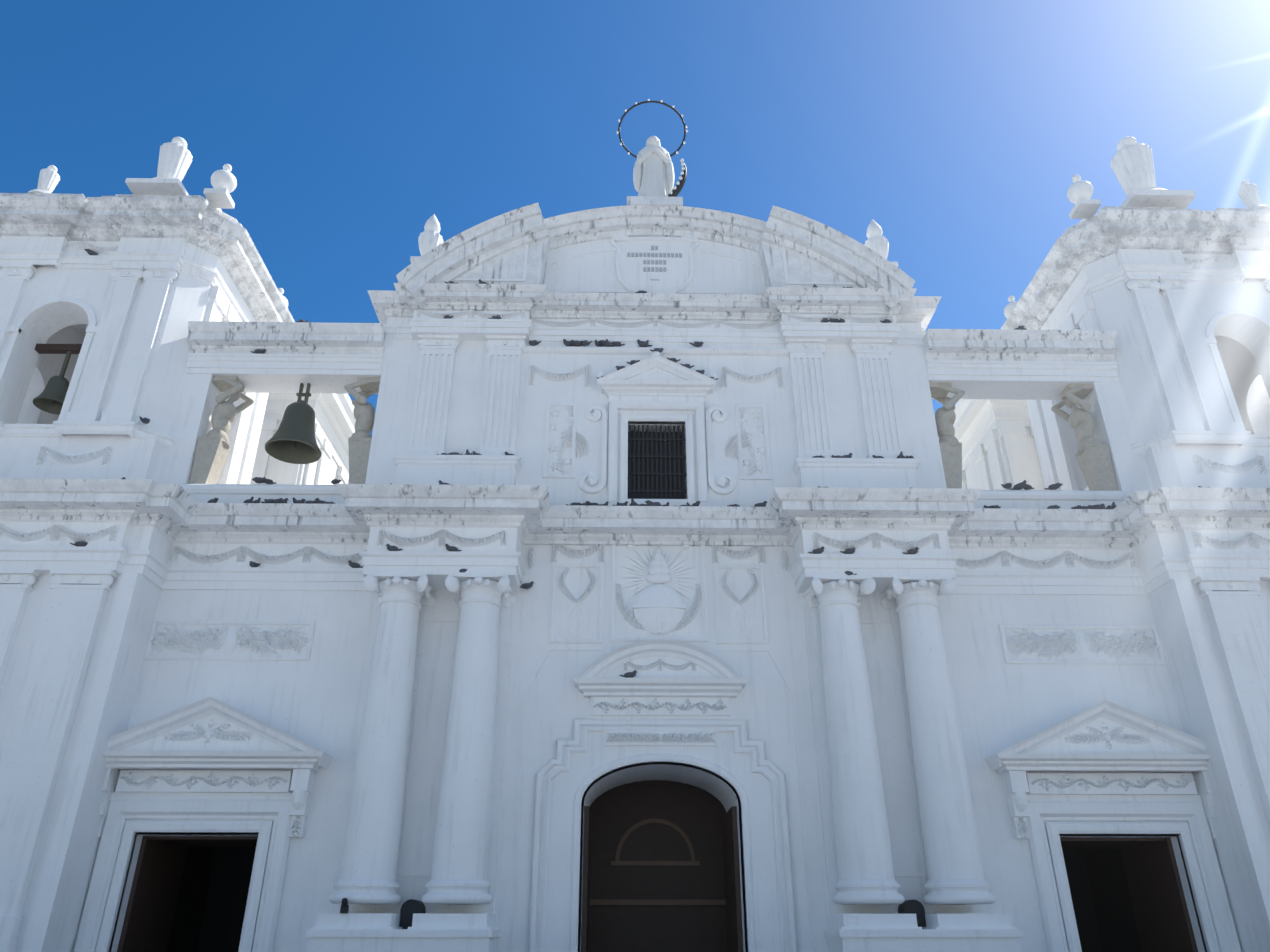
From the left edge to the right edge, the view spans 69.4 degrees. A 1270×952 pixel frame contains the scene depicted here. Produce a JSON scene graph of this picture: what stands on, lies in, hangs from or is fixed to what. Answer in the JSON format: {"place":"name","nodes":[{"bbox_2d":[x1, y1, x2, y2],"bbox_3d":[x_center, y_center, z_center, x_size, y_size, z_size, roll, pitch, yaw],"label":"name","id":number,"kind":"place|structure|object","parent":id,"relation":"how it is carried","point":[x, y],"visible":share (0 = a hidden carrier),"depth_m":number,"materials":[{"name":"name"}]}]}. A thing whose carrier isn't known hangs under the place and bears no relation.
{"place":"outdoors","nodes":[
{"label":"outdoors","id":0,"kind":"place"},
{"bbox_2d":[0,0,1269,435],"label":"sky","id":1,"kind":"structure","parent":0,"point":[963,129],"materials":[{"name":"blue"}]},
{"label":"atrium pavement","id":2,"kind":"structure","parent":0,"visible":0},
{"bbox_2d":[0,569,1269,951],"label":"corner pilasters","id":3,"kind":"object","parent":2,"relation":"on","point":[38,737],"depth_m":18.67,"materials":[{"name":"paint"}]},
{"bbox_2d":[73,697,1241,951],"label":"side door surrounds","id":4,"kind":"object","parent":2,"relation":"on","point":[287,803],"depth_m":18.76,"materials":[{"name":"paint"}]},
{"bbox_2d":[109,545,1206,951],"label":"facade wall","id":5,"kind":"structure","parent":2,"relation":"on","point":[317,701],"depth_m":20.02,"materials":[{"name":"paint"}]},
{"bbox_2d":[156,349,1150,508],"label":"bridge walls","id":6,"kind":"structure","parent":5,"relation":"on","point":[196,403],"depth_m":23.21,"materials":[{"name":"white paint"}]},
{"bbox_2d":[33,351,320,463],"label":"bells","id":7,"kind":"object","parent":6,"relation":"on","point":[292,440],"depth_m":23.23,"materials":[{"name":"grey metal"}]},
{"bbox_2d":[186,353,1118,381],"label":"lintel","id":8,"kind":"structure","parent":6,"relation":"attached to","point":[352,364],"depth_m":23.57,"materials":[{"name":"white paint"}]},
{"bbox_2d":[187,321,1117,361],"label":"bridge cornice","id":9,"kind":"structure","parent":6,"relation":"on","point":[370,339],"depth_m":23.74,"materials":[{"name":"paint"}]},
{"bbox_2d":[189,376,1117,490],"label":"caryatid statues","id":10,"kind":"object","parent":6,"relation":"attached to","point":[1092,455],"depth_m":23.05,"materials":[{"name":"stone"}]},
{"bbox_2d":[180,484,1133,500],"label":"sill","id":11,"kind":"structure","parent":6,"relation":"attached to","point":[284,489],"depth_m":22.01,"materials":[{"name":"white paint"}]},
{"bbox_2d":[167,847,1141,951],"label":"door","id":12,"kind":"structure","parent":5,"relation":"in","point":[210,908],"depth_m":22.80,"materials":[{"name":"black wood"}]},
{"bbox_2d":[589,780,727,951],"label":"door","id":13,"kind":"structure","parent":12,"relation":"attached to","point":[695,814],"depth_m":21.71,"materials":[{"name":"brown wood"}]},
{"bbox_2d":[590,819,725,904],"bbox_3d":[0.481,9.132,21.767,3.400,1.900,0.100,0,-27,-1],"label":"door trim","id":14,"kind":"structure","parent":13,"relation":"attached to","point":[617,862],"depth_m":21.70,"materials":[{"name":"brown wood"}]},
{"bbox_2d":[264,421,1044,489],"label":"roof structures","id":15,"kind":"object","parent":5,"relation":"on","point":[972,477],"depth_m":31.99,"materials":[{"name":"paint"}]},
{"bbox_2d":[250,393,1044,489],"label":"wall","id":16,"kind":"structure","parent":15,"relation":"on","point":[977,423],"depth_m":32.65,"materials":[{"name":"white paint"}]},
{"bbox_2d":[144,545,1166,951],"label":"wall panel moldings","id":17,"kind":"structure","parent":5,"relation":"attached to","point":[148,655],"depth_m":20.47,"materials":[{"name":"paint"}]},
{"bbox_2d":[365,340,946,506],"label":"facade wall","id":18,"kind":"structure","parent":5,"relation":"on","point":[391,433],"depth_m":23.15,"materials":[{"name":"paint"}]},
{"bbox_2d":[367,283,941,330],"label":"cornice","id":19,"kind":"structure","parent":18,"relation":"attached to","point":[538,301],"depth_m":24.16,"materials":[{"name":"paint"}]},
{"bbox_2d":[383,310,926,344],"bbox_3d":[0.528,-3.693,25.066,14.340,1.200,2.440,0,-27,-1],"label":"frieze","id":20,"kind":"object","parent":18,"relation":"attached to","point":[475,328],"depth_m":24.06,"materials":[{"name":"paint"}]},
{"bbox_2d":[543,236,766,293],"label":"pediment wall","id":21,"kind":"structure","parent":18,"relation":"on","point":[712,272],"depth_m":25.18,"materials":[{"name":"white paint"}]},
{"bbox_2d":[454,234,855,294],"bbox_3d":[0.546,-5.740,24.917,11.620,2.442,0.535,0,-27,-1],"label":"pediment panel","id":22,"kind":"object","parent":21,"relation":"attached to","point":[676,277],"depth_m":25.11,"materials":[{"name":"paint"}]},
{"bbox_2d":[627,246,681,279],"bbox_3d":[0.542,-5.849,25.203,1.505,1.180,0.030,0,-27,-1],"label":"inscription","id":23,"kind":"object","parent":22,"relation":"attached to","point":[656,261],"depth_m":25.28,"materials":[{"name":"grey"}]},
{"bbox_2d":[396,202,914,312],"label":"curved pediment ends","id":24,"kind":"object","parent":21,"relation":"attached to","point":[473,251],"depth_m":24.48,"materials":[{"name":"paint"}]},
{"bbox_2d":[410,214,897,266],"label":"urn finials","id":25,"kind":"object","parent":24,"relation":"on","point":[430,238],"depth_m":25.39,"materials":[{"name":"white stone"}]},
{"bbox_2d":[544,205,766,252],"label":"arched cornice","id":26,"kind":"structure","parent":21,"relation":"on","point":[711,225],"depth_m":25.48,"materials":[{"name":"paint"}]},
{"bbox_2d":[627,196,682,205],"bbox_3d":[0.543,-7.413,25.954,1.560,0.290,1.070,0,-27,-1],"label":"statue pedestal","id":27,"kind":"object","parent":26,"relation":"on","point":[654,201],"depth_m":25.46,"materials":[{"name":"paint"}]},
{"bbox_2d":[618,101,686,196],"bbox_3d":[0.524,-9.490,26.934,2.063,4.422,1.177,0,-27,-1],"label":"halo","id":28,"kind":"object","parent":27,"relation":"on","point":[676,192],"depth_m":27.64,"materials":[{"name":"black metal"}]},
{"bbox_2d":[617,99,687,196],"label":"statue halo bulbs","id":29,"kind":"object","parent":27,"relation":"on","point":[682,173],"depth_m":25.96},
{"bbox_2d":[633,136,674,196],"bbox_3d":[0.544,-8.827,26.582,1.206,2.848,0.798,0,-27,-1],"label":"virgin statue","id":30,"kind":"object","parent":27,"relation":"on","point":[653,172],"depth_m":26.39,"materials":[{"name":"stone"}]},
{"bbox_2d":[523,346,787,505],"bbox_3d":[0.544,-1.298,22.833,6.900,4.640,0.500,0,-27,-1],"label":"window surround","id":31,"kind":"object","parent":18,"relation":"attached to","point":[655,381],"depth_m":23.15,"materials":[{"name":"paint"}]},
{"bbox_2d":[543,402,771,494],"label":"relief scroll panels","id":32,"kind":"object","parent":31,"relation":"attached to","point":[599,411],"depth_m":22.59,"materials":[{"name":"paint"}]},
{"bbox_2d":[393,335,920,487],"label":"pilasters","id":33,"kind":"object","parent":18,"relation":"attached to","point":[420,461],"depth_m":22.86,"materials":[{"name":"paint"}]},
{"bbox_2d":[628,431,685,498],"bbox_3d":[0.532,-0.144,23.040,1.540,2.260,0.100,0,-27,-1],"label":"dark window","id":34,"kind":"structure","parent":18,"relation":"attached to","point":[654,467],"depth_m":23.03,"materials":[{"name":"grey"}]},
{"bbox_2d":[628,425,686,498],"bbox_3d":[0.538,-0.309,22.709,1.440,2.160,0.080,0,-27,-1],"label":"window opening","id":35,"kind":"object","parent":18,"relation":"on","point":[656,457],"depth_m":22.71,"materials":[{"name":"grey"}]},
{"bbox_2d":[117,806,1197,951],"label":"door leaves","id":36,"kind":"object","parent":5,"relation":"in","point":[1159,906],"depth_m":19.15,"materials":[{"name":"brown wood"}]},
{"bbox_2d":[528,640,796,951],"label":"main door surround","id":37,"kind":"object","parent":2,"relation":"on","point":[587,756],"depth_m":19.19,"materials":[{"name":"paint"}]},
{"bbox_2d":[305,590,1022,951],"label":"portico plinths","id":38,"kind":"object","parent":2,"relation":"on","point":[439,634],"depth_m":18.89,"materials":[{"name":"white paint"}]},
{"bbox_2d":[340,898,925,928],"bbox_3d":[0.095,8.360,17.328,10.980,0.680,1.320,0,-27,-1],"label":"drain pipe","id":39,"kind":"object","parent":38,"relation":"on","point":[410,907],"depth_m":17.56,"materials":[{"name":"grey metal"}]},
{"bbox_2d":[0,519,1269,594],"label":"frieze","id":40,"kind":"object","parent":38,"relation":"on","point":[1162,557],"depth_m":20.51,"materials":[{"name":"white paint"}]},
{"bbox_2d":[0,478,1269,546],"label":"cornice","id":41,"kind":"structure","parent":40,"relation":"on","point":[176,512],"depth_m":20.59,"materials":[{"name":"paint"}]},
{"bbox_2d":[70,249,1200,677],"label":"pigeons","id":42,"kind":"object","parent":41,"relation":"on","point":[634,503],"depth_m":22.00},
{"bbox_2d":[315,571,1011,926],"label":"portico columns","id":43,"kind":"structure","parent":38,"relation":"on","point":[953,858],"depth_m":18.36,"materials":[{"name":"white paint"}]},
{"bbox_2d":[38,571,1269,592],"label":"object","id":44,"kind":"object","parent":43,"relation":"on","point":[436,582],"depth_m":20.42,"materials":[{"name":"white paint"}]},
{"bbox_3d":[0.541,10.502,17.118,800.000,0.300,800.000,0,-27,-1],"label":"plaza ground","id":45,"kind":"structure","parent":0,"visible":0},
{"bbox_2d":[0,204,1269,951],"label":"tower bodies","id":46,"kind":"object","parent":45,"relation":"on","point":[1242,344],"depth_m":22.07,"materials":[{"name":"paint"}]},
{"bbox_2d":[35,344,81,353],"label":"bell beam","id":47,"kind":"structure","parent":46,"relation":"attached to","point":[55,348],"depth_m":23.91,"materials":[{"name":"brown wood"}]},
{"bbox_2d":[0,241,1269,838],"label":"relief ornaments","id":48,"kind":"object","parent":46,"relation":"attached to","point":[658,607],"depth_m":20.62,"materials":[{"name":"paint"}]},
{"bbox_2d":[0,263,1269,489],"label":"tower pilasters","id":49,"kind":"object","parent":46,"relation":"on","point":[108,331],"depth_m":23.61,"materials":[{"name":"paint"}]},
{"bbox_2d":[0,193,1269,329],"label":"tower cornice","id":50,"kind":"structure","parent":46,"relation":"on","point":[198,220],"depth_m":24.73,"materials":[{"name":"paint"}]},
{"bbox_2d":[28,136,1269,317],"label":"rooftop finials","id":51,"kind":"object","parent":50,"relation":"on","point":[1132,164],"depth_m":25.24,"materials":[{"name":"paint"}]},
{"bbox_2d":[0,236,1269,490],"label":"tower cornice moldings","id":52,"kind":"structure","parent":46,"relation":"on","point":[182,254],"depth_m":24.42,"materials":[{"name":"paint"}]}
]}

